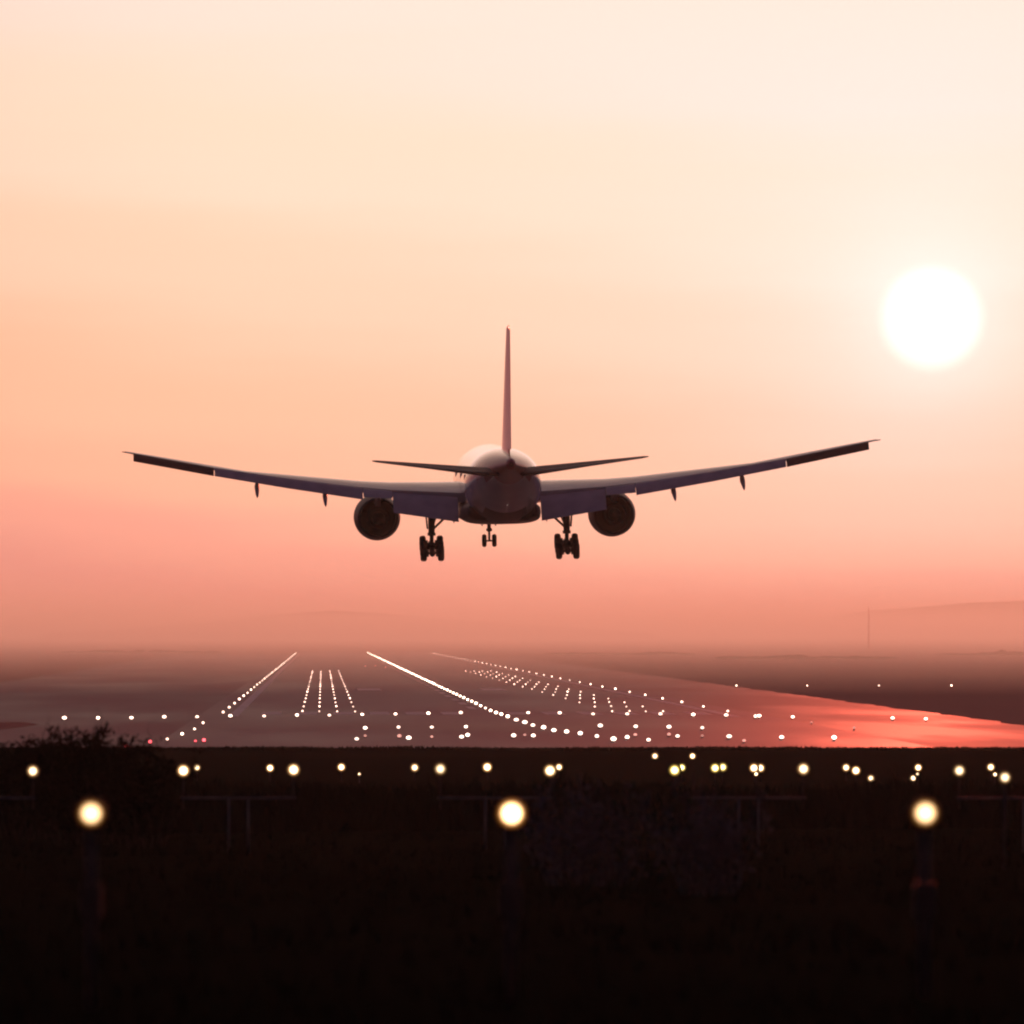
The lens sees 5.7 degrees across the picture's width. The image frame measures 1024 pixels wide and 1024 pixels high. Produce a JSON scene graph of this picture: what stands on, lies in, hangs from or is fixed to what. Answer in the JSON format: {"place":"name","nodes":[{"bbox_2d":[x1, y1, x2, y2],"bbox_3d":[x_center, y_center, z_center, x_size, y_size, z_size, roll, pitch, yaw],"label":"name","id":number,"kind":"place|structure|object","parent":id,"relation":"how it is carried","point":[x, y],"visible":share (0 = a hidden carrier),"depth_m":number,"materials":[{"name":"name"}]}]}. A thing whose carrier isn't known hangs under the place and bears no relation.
{"place":"outdoors","nodes":[
{"label":"outdoors","id":0,"kind":"place"},
{"bbox_2d":[0,655,286,747],"bbox_3d":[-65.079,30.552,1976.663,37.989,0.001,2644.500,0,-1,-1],"label":"apron","id":1,"kind":"object","parent":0,"point":[178,691],"visible":0.88,"depth_m":1197.86,"materials":[{"name":"grey asphalt"}]},
{"bbox_2d":[0,722,38,728],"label":"turf island","id":2,"kind":"structure","parent":1,"relation":"on","point":[6,725],"depth_m":823.37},
{"bbox_2d":[36,611,666,639],"bbox_3d":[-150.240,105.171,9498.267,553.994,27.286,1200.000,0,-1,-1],"label":"ridge","id":3,"kind":"structure","parent":0,"point":[334,625],"depth_m":9187.53,"materials":[{"name":"pink"}]},
{"bbox_2d":[124,325,880,560],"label":"airliner","id":4,"kind":"object","parent":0,"point":[490,484],"visible":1,"depth_m":826.98,"materials":[{"name":"metal"}]},
{"bbox_2d":[0,748,1023,1023],"bbox_3d":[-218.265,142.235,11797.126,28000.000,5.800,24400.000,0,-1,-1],"label":"ground","id":5,"kind":"structure","parent":0,"point":[956,988],"depth_m":116.50,"materials":[{"name":"black plant"}]},
{"bbox_2d":[0,764,39,808],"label":"light frame","id":6,"kind":"object","parent":5,"relation":"on","point":[32,771],"visible":1,"depth_m":199.78,"materials":[{"name":"metal"}]},
{"bbox_2d":[0,734,77,838],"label":"bush","id":7,"kind":"object","parent":5,"relation":"on","point":[10,777],"visible":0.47,"depth_m":224.44,"materials":[{"name":"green plant"}]},
{"bbox_2d":[12,710,157,844],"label":"bush","id":8,"kind":"object","parent":5,"relation":"on","point":[58,786],"visible":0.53,"depth_m":214.38,"materials":[{"name":"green plant"}]},
{"bbox_2d":[75,796,107,1008],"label":"approach light","id":9,"kind":"object","parent":5,"relation":"on","point":[91,814],"visible":0.98,"depth_m":79.93,"materials":[{"name":"paint"}]},
{"bbox_2d":[74,736,201,847],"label":"bush","id":10,"kind":"object","parent":5,"relation":"on","point":[156,787],"visible":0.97,"depth_m":209.63,"materials":[{"name":"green plant"}]},
{"bbox_2d":[193,763,201,780],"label":"approach light","id":11,"kind":"object","parent":5,"relation":"on","point":[197,769],"visible":0.84,"depth_m":419.70,"materials":[{"name":"glass"}]},
{"bbox_2d":[176,762,300,847],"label":"light frame","id":12,"kind":"object","parent":5,"relation":"on","point":[183,770],"visible":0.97,"depth_m":199.86,"materials":[{"name":"metal"}]},
{"bbox_2d":[265,763,274,781],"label":"approach light","id":13,"kind":"object","parent":5,"relation":"on","point":[269,768],"visible":0.98,"depth_m":419.76,"materials":[{"name":"glass"}]},
{"bbox_2d":[336,762,345,780],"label":"approach light","id":14,"kind":"object","parent":5,"relation":"on","point":[341,767],"visible":0.98,"depth_m":419.81,"materials":[{"name":"glass"}]},
{"bbox_2d":[409,762,419,779],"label":"approach light","id":15,"kind":"object","parent":5,"relation":"on","point":[414,767],"visible":0.99,"depth_m":419.86,"materials":[{"name":"glass"}]},
{"bbox_2d":[481,761,492,779],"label":"approach light","id":16,"kind":"object","parent":5,"relation":"on","point":[486,767],"visible":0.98,"depth_m":419.92,"materials":[{"name":"glass"}]},
{"bbox_2d":[433,761,556,848],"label":"light frame","id":17,"kind":"object","parent":5,"relation":"on","point":[440,768],"visible":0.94,"depth_m":199.95,"materials":[{"name":"metal"}]},
{"bbox_2d":[495,796,527,1004],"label":"approach light","id":18,"kind":"object","parent":5,"relation":"on","point":[511,814],"visible":0.99,"depth_m":79.99,"materials":[{"name":"metal"}]},
{"bbox_2d":[0,745,1023,751],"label":"meadow grass","id":19,"kind":"structure","parent":5,"relation":"on","point":[574,749],"depth_m":595.81,"materials":[{"name":"black plant"}]},
{"bbox_2d":[555,762,563,778],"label":"approach light","id":20,"kind":"object","parent":5,"relation":"on","point":[560,766],"visible":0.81,"depth_m":419.98,"materials":[{"name":"glass"}]},
{"bbox_2d":[518,767,661,886],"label":"bush","id":21,"kind":"object","parent":5,"relation":"on","point":[579,843],"visible":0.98,"depth_m":149.87,"materials":[{"name":"black plant"}]},
{"bbox_2d":[650,751,659,758],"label":"approach light","id":22,"kind":"object","parent":5,"relation":"on","point":[654,755],"visible":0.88,"depth_m":520.07,"materials":[{"name":"glass"}]},
{"bbox_2d":[667,763,681,781],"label":"approach light","id":23,"kind":"object","parent":5,"relation":"on","point":[674,770],"visible":0.97,"depth_m":400.05,"materials":[{"name":"glass"}]},
{"bbox_2d":[679,763,686,782],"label":"approach light","id":24,"kind":"object","parent":5,"relation":"on","point":[683,766],"visible":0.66,"depth_m":410.08,"materials":[{"name":"glass"}]},
{"bbox_2d":[688,752,696,758],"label":"approach light","id":25,"kind":"object","parent":5,"relation":"on","point":[692,755],"visible":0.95,"depth_m":520.10,"materials":[{"name":"glass"}]},
{"bbox_2d":[645,779,773,895],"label":"bush","id":26,"kind":"object","parent":5,"relation":"on","point":[722,848],"visible":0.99,"depth_m":139.91,"materials":[{"name":"black plant"}]},
{"bbox_2d":[709,762,720,782],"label":"approach light","id":27,"kind":"object","parent":5,"relation":"on","point":[714,768],"visible":0.98,"depth_m":410.09,"materials":[{"name":"glass"}]},
{"bbox_2d":[719,762,727,781],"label":"approach light","id":28,"kind":"object","parent":5,"relation":"on","point":[724,766],"visible":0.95,"depth_m":414.09,"materials":[{"name":"glass"}]},
{"bbox_2d":[691,761,810,850],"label":"light frame","id":29,"kind":"object","parent":5,"relation":"on","point":[803,768],"visible":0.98,"depth_m":200.05,"materials":[{"name":"metal"}]},
{"bbox_2d":[748,762,759,782],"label":"approach light","id":30,"kind":"object","parent":5,"relation":"on","point":[753,767],"visible":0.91,"depth_m":410.12,"materials":[{"name":"glass"}]},
{"bbox_2d":[754,771,758,783],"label":"approach light","id":31,"kind":"object","parent":5,"relation":"on","point":[756,774],"visible":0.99,"depth_m":400.14,"materials":[{"name":"glass"}]},
{"bbox_2d":[758,762,765,781],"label":"approach light","id":32,"kind":"object","parent":5,"relation":"on","point":[762,767],"visible":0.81,"depth_m":414.13,"materials":[{"name":"glass"}]},
{"bbox_2d":[841,762,850,780],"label":"approach light","id":33,"kind":"object","parent":5,"relation":"on","point":[845,767],"visible":0.98,"depth_m":420.19,"materials":[{"name":"glass"}]},
{"bbox_2d":[850,765,861,782],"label":"approach light","id":34,"kind":"object","parent":5,"relation":"on","point":[855,770],"visible":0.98,"depth_m":400.19,"materials":[{"name":"glass"}]},
{"bbox_2d":[866,774,874,791],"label":"approach light","id":35,"kind":"object","parent":5,"relation":"on","point":[868,777],"visible":0.75,"depth_m":330.16,"materials":[{"name":"glass"}]},
{"bbox_2d":[909,774,916,784],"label":"approach light","id":36,"kind":"object","parent":5,"relation":"on","point":[912,776],"visible":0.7,"depth_m":330.17,"materials":[{"name":"glass"}]},
{"bbox_2d":[913,763,922,780],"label":"approach light","id":37,"kind":"object","parent":5,"relation":"on","point":[917,767],"visible":0.95,"depth_m":420.24,"materials":[{"name":"glass"}]},
{"bbox_2d":[908,796,941,996],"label":"approach light","id":38,"kind":"object","parent":5,"relation":"on","point":[924,813],"visible":0.98,"depth_m":80.05,"materials":[{"name":"paint"}]},
{"bbox_2d":[952,763,1023,851],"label":"light frame","id":39,"kind":"object","parent":5,"relation":"on","point":[959,770],"visible":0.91,"depth_m":200.13,"materials":[{"name":"metal"}]},
{"bbox_2d":[986,762,995,777],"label":"approach light","id":40,"kind":"object","parent":5,"relation":"on","point":[990,767],"visible":0.99,"depth_m":420.30,"materials":[{"name":"glass"}]},
{"bbox_2d":[992,772,997,784],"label":"approach light","id":41,"kind":"object","parent":5,"relation":"on","point":[994,774],"visible":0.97,"depth_m":400.31,"materials":[{"name":"glass"}]},
{"bbox_2d":[997,770,1011,868],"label":"approach light","id":42,"kind":"object","parent":5,"relation":"on","point":[1004,777],"visible":0.99,"depth_m":170.16,"materials":[{"name":"paint"}]},
{"bbox_2d":[0,635,1023,724],"bbox_3d":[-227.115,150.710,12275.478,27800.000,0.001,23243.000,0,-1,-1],"label":"meadow","id":43,"kind":"structure","parent":0,"point":[916,674],"depth_m":2838.87,"materials":[{"name":"brown plant"}]},
{"bbox_2d":[58,649,1023,658],"bbox_3d":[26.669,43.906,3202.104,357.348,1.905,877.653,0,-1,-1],"label":"treeline","id":44,"kind":"object","parent":43,"relation":"on","point":[1001,652],"visible":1,"depth_m":3232.66,"materials":[{"name":"brown plant"}]},
{"bbox_2d":[868,608,869,649],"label":"mast","id":45,"kind":"object","parent":43,"relation":"on","point":[868,628],"visible":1,"depth_m":4202.91,"materials":[{"name":"metal"}]},
{"bbox_2d":[0,601,1023,634],"bbox_3d":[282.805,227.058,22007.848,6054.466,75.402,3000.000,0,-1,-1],"label":"hills","id":46,"kind":"structure","parent":0,"point":[994,618],"depth_m":21308.67,"materials":[{"name":"pink"}]},
{"bbox_2d":[0,0,1023,632],"label":"sky","id":47,"kind":"structure","parent":0,"point":[290,237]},
{"bbox_2d":[154,653,929,747],"bbox_3d":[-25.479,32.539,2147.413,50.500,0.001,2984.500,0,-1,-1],"label":"runway","id":48,"kind":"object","parent":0,"point":[285,693],"visible":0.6,"depth_m":912.16,"materials":[{"name":"grey asphalt"}]},
{"bbox_2d":[228,653,740,716],"bbox_3d":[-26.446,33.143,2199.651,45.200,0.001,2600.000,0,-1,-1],"label":"runway markings","id":49,"kind":"object","parent":48,"relation":"on","point":[241,708],"visible":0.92,"depth_m":1007.46,"materials":[{"name":"paint"}]},
{"bbox_2d":[465,658,1023,747],"bbox_3d":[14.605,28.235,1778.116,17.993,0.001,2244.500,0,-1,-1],"label":"taxiway","id":50,"kind":"structure","parent":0,"point":[934,730],"depth_m":970.51,"materials":[{"name":"asphalt"}]}
]}

